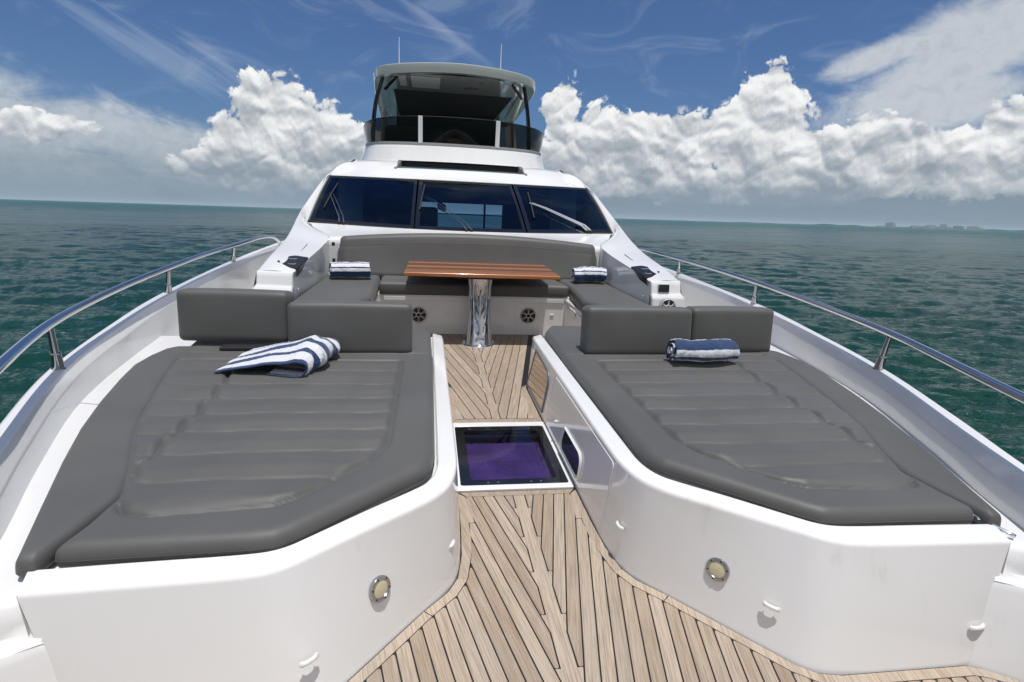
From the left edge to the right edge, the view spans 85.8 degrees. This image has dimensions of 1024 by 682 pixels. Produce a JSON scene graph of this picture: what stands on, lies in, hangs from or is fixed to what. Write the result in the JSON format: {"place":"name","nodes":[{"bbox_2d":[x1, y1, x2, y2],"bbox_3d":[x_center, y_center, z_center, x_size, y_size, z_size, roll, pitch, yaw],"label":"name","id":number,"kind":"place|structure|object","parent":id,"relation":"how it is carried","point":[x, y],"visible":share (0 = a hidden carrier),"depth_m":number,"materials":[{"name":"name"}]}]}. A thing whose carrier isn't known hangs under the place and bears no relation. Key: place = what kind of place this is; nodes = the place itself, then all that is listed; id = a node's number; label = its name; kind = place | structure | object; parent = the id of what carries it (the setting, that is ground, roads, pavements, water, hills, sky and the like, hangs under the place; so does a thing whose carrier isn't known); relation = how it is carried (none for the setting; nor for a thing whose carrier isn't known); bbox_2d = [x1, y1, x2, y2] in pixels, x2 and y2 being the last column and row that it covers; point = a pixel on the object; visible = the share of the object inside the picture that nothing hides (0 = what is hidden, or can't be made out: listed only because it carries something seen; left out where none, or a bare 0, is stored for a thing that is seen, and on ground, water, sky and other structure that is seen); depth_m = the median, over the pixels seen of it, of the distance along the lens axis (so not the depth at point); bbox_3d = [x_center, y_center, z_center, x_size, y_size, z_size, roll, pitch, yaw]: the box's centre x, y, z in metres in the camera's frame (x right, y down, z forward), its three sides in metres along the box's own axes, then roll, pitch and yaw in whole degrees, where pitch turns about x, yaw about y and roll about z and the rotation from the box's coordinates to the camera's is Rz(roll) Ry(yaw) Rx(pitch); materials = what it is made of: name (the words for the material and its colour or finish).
{"place":"outdoors","nodes":[
{"label":"outdoors","id":0,"kind":"place"},
{"bbox_2d":[0,199,1023,487],"bbox_3d":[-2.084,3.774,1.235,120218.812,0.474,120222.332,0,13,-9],"label":"sea","id":1,"kind":"structure","parent":0,"point":[954,293],"depth_m":39.22,"materials":[{"name":"liquid"}]},
{"bbox_2d":[0,39,1023,681],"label":"motor yacht","id":2,"kind":"object","parent":1,"relation":"on","point":[504,563],"visible":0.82,"depth_m":2.32,"materials":[{"name":"white plastic"}]},
{"bbox_2d":[15,346,194,577],"bbox_3d":[-1.960,0.385,2.824,0.355,0.163,2.531,-3,14,-21],"label":"bolster pad","id":3,"kind":"object","parent":2,"relation":"on","point":[85,490],"visible":0.84,"depth_m":2.23,"materials":[{"name":"grey leather"}]},
{"bbox_2d":[55,352,434,567],"bbox_3d":[-1.276,0.395,2.861,1.729,0.106,2.260,0,15,-9],"label":"sunpad","id":4,"kind":"object","parent":2,"relation":"on","point":[253,460],"visible":0.92,"depth_m":2.38,"materials":[{"name":"grey leather"}]},
{"bbox_2d":[214,335,339,377],"bbox_3d":[-1.497,0.068,3.593,0.676,0.182,0.601,0,15,-9],"label":"spread towel","id":5,"kind":"object","parent":4,"relation":"on","point":[300,358],"visible":1,"depth_m":3.46,"materials":[{"name":"white fabric"}]},
{"bbox_2d":[190,324,431,354],"bbox_3d":[-1.530,-0.003,4.401,1.769,0.081,1.009,0,15,-9],"label":"pad","id":6,"kind":"object","parent":2,"relation":"on","point":[421,340],"visible":0.23,"depth_m":4.09,"materials":[{"name":"grey leather"}]},
{"bbox_2d":[177,288,293,341],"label":"backrest block","id":7,"kind":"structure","parent":6,"relation":"on","point":[232,314],"depth_m":3.94,"materials":[{"name":"grey leather"}]},
{"bbox_2d":[287,300,412,352],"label":"backrest block","id":8,"kind":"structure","parent":6,"relation":"on","point":[367,327],"depth_m":3.96,"materials":[{"name":"grey leather"}]},
{"bbox_2d":[294,275,380,300],"bbox_3d":[-1.857,-0.538,6.132,0.713,0.175,1.913,0,15,-9],"label":"side seat cushion","id":9,"kind":"object","parent":2,"relation":"on","point":[348,288],"visible":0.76,"depth_m":5.87,"materials":[{"name":"grey leather"}]},
{"bbox_2d":[329,262,370,277],"bbox_3d":[-1.915,-0.842,6.526,0.490,0.190,0.231,-3,14,-19],"label":"rolled towel","id":10,"kind":"object","parent":9,"relation":"on","point":[349,269],"visible":1,"depth_m":6.44,"materials":[{"name":"white fabric"}]},
{"bbox_2d":[337,233,596,281],"bbox_3d":[-0.527,-1.110,7.240,3.430,0.570,0.366,0,15,-9],"label":"seat back","id":11,"kind":"object","parent":2,"relation":"attached to","point":[387,254],"visible":0.81,"depth_m":7.12,"materials":[{"name":"grey leather"}]},
{"bbox_2d":[379,275,568,297],"bbox_3d":[-0.481,-0.695,6.957,2.316,0.156,0.604,0,15,-9],"label":"bench cushion","id":12,"kind":"object","parent":2,"relation":"on","point":[418,285],"visible":0.77,"depth_m":6.73,"materials":[{"name":"grey leather"}]},
{"bbox_2d":[404,260,559,346],"bbox_3d":[-0.395,-0.474,6.681,1.745,0.832,1.185,0,15,-9],"label":"cockpit table","id":13,"kind":"object","parent":2,"relation":"on","point":[480,277],"visible":1,"depth_m":6.28,"materials":[{"name":"brown wood"}]},
{"bbox_2d":[546,377,613,528],"bbox_3d":[0.381,0.608,3.416,0.041,0.405,1.419,0,15,-9],"label":"locker door","id":14,"kind":"structure","parent":2,"relation":"in","point":[593,484],"depth_m":3.12,"materials":[{"name":"white plastic"}]},
{"bbox_2d":[559,279,649,311],"bbox_3d":[1.017,-0.516,6.563,0.681,0.176,1.912,0,15,-9],"label":"side seat cushion","id":15,"kind":"object","parent":2,"relation":"on","point":[581,294],"visible":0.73,"depth_m":6.35,"materials":[{"name":"grey leather"}]},
{"bbox_2d":[571,266,606,281],"bbox_3d":[0.982,-0.855,7.084,0.452,0.207,0.279,0,15,-9],"label":"rolled towel","id":16,"kind":"object","parent":15,"relation":"on","point":[590,274],"visible":1,"depth_m":7.00,"materials":[{"name":"white fabric"}]},
{"bbox_2d":[544,326,761,360],"bbox_3d":[1.189,0.019,4.809,1.769,0.080,1.008,0,15,-9],"label":"pad","id":17,"kind":"object","parent":2,"relation":"on","point":[562,341],"visible":0.2,"depth_m":4.63,"materials":[{"name":"grey leather"}]},
{"bbox_2d":[580,305,691,354],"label":"backrest block","id":18,"kind":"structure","parent":17,"relation":"on","point":[625,329],"depth_m":4.23,"materials":[{"name":"grey leather"}]},
{"bbox_2d":[685,306,773,351],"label":"backrest block","id":19,"kind":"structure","parent":17,"relation":"on","point":[747,328],"depth_m":4.42,"materials":[{"name":"grey leather"}]},
{"bbox_2d":[562,354,973,525],"bbox_3d":[1.392,0.417,3.262,1.729,0.104,2.261,0,15,-9],"label":"sunpad","id":20,"kind":"object","parent":2,"relation":"on","point":[768,432],"visible":0.98,"depth_m":2.79,"materials":[{"name":"grey leather"}]},
{"bbox_2d":[666,339,739,361],"bbox_3d":[1.402,0.067,4.067,0.530,0.172,0.244,0,15,-9],"label":"rolled towel","id":21,"kind":"object","parent":20,"relation":"on","point":[707,350],"visible":1,"depth_m":3.97,"materials":[{"name":"blue fabric"}]},
{"bbox_2d":[760,350,1000,525],"bbox_3d":[2.057,0.416,3.426,0.355,0.153,2.531,3,13,5],"label":"bolster pad","id":22,"kind":"object","parent":2,"relation":"on","point":[904,452],"visible":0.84,"depth_m":2.83,"materials":[{"name":"grey leather"}]},
{"bbox_2d":[743,222,1023,230],"bbox_3d":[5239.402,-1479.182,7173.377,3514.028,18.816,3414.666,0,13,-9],"label":"shore","id":23,"kind":"structure","parent":1,"relation":"on","point":[900,227],"depth_m":7515.15,"materials":[{"name":"grey"}]},
{"bbox_2d":[885,222,894,226],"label":"tower block","id":24,"kind":"structure","parent":1,"relation":"on","point":[890,224],"depth_m":7144.92,"materials":[{"name":"grey"}]},
{"bbox_2d":[966,226,978,229],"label":"tower block","id":25,"kind":"structure","parent":1,"relation":"on","point":[972,228],"depth_m":6660.03,"materials":[{"name":"grey"}]},
{"bbox_2d":[0,0,1023,229],"label":"sky","id":26,"kind":"structure","parent":0,"point":[905,113],"materials":[{"name":"blue"}]},
{"bbox_2d":[939,224,946,228],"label":"tower block","id":27,"kind":"structure","parent":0,"point":[943,226],"depth_m":6838.52,"materials":[{"name":"grey"}]},
{"bbox_2d":[953,226,964,229],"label":"tower block","id":28,"kind":"structure","parent":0,"point":[958,227],"depth_m":6742.57,"materials":[{"name":"grey"}]}
]}

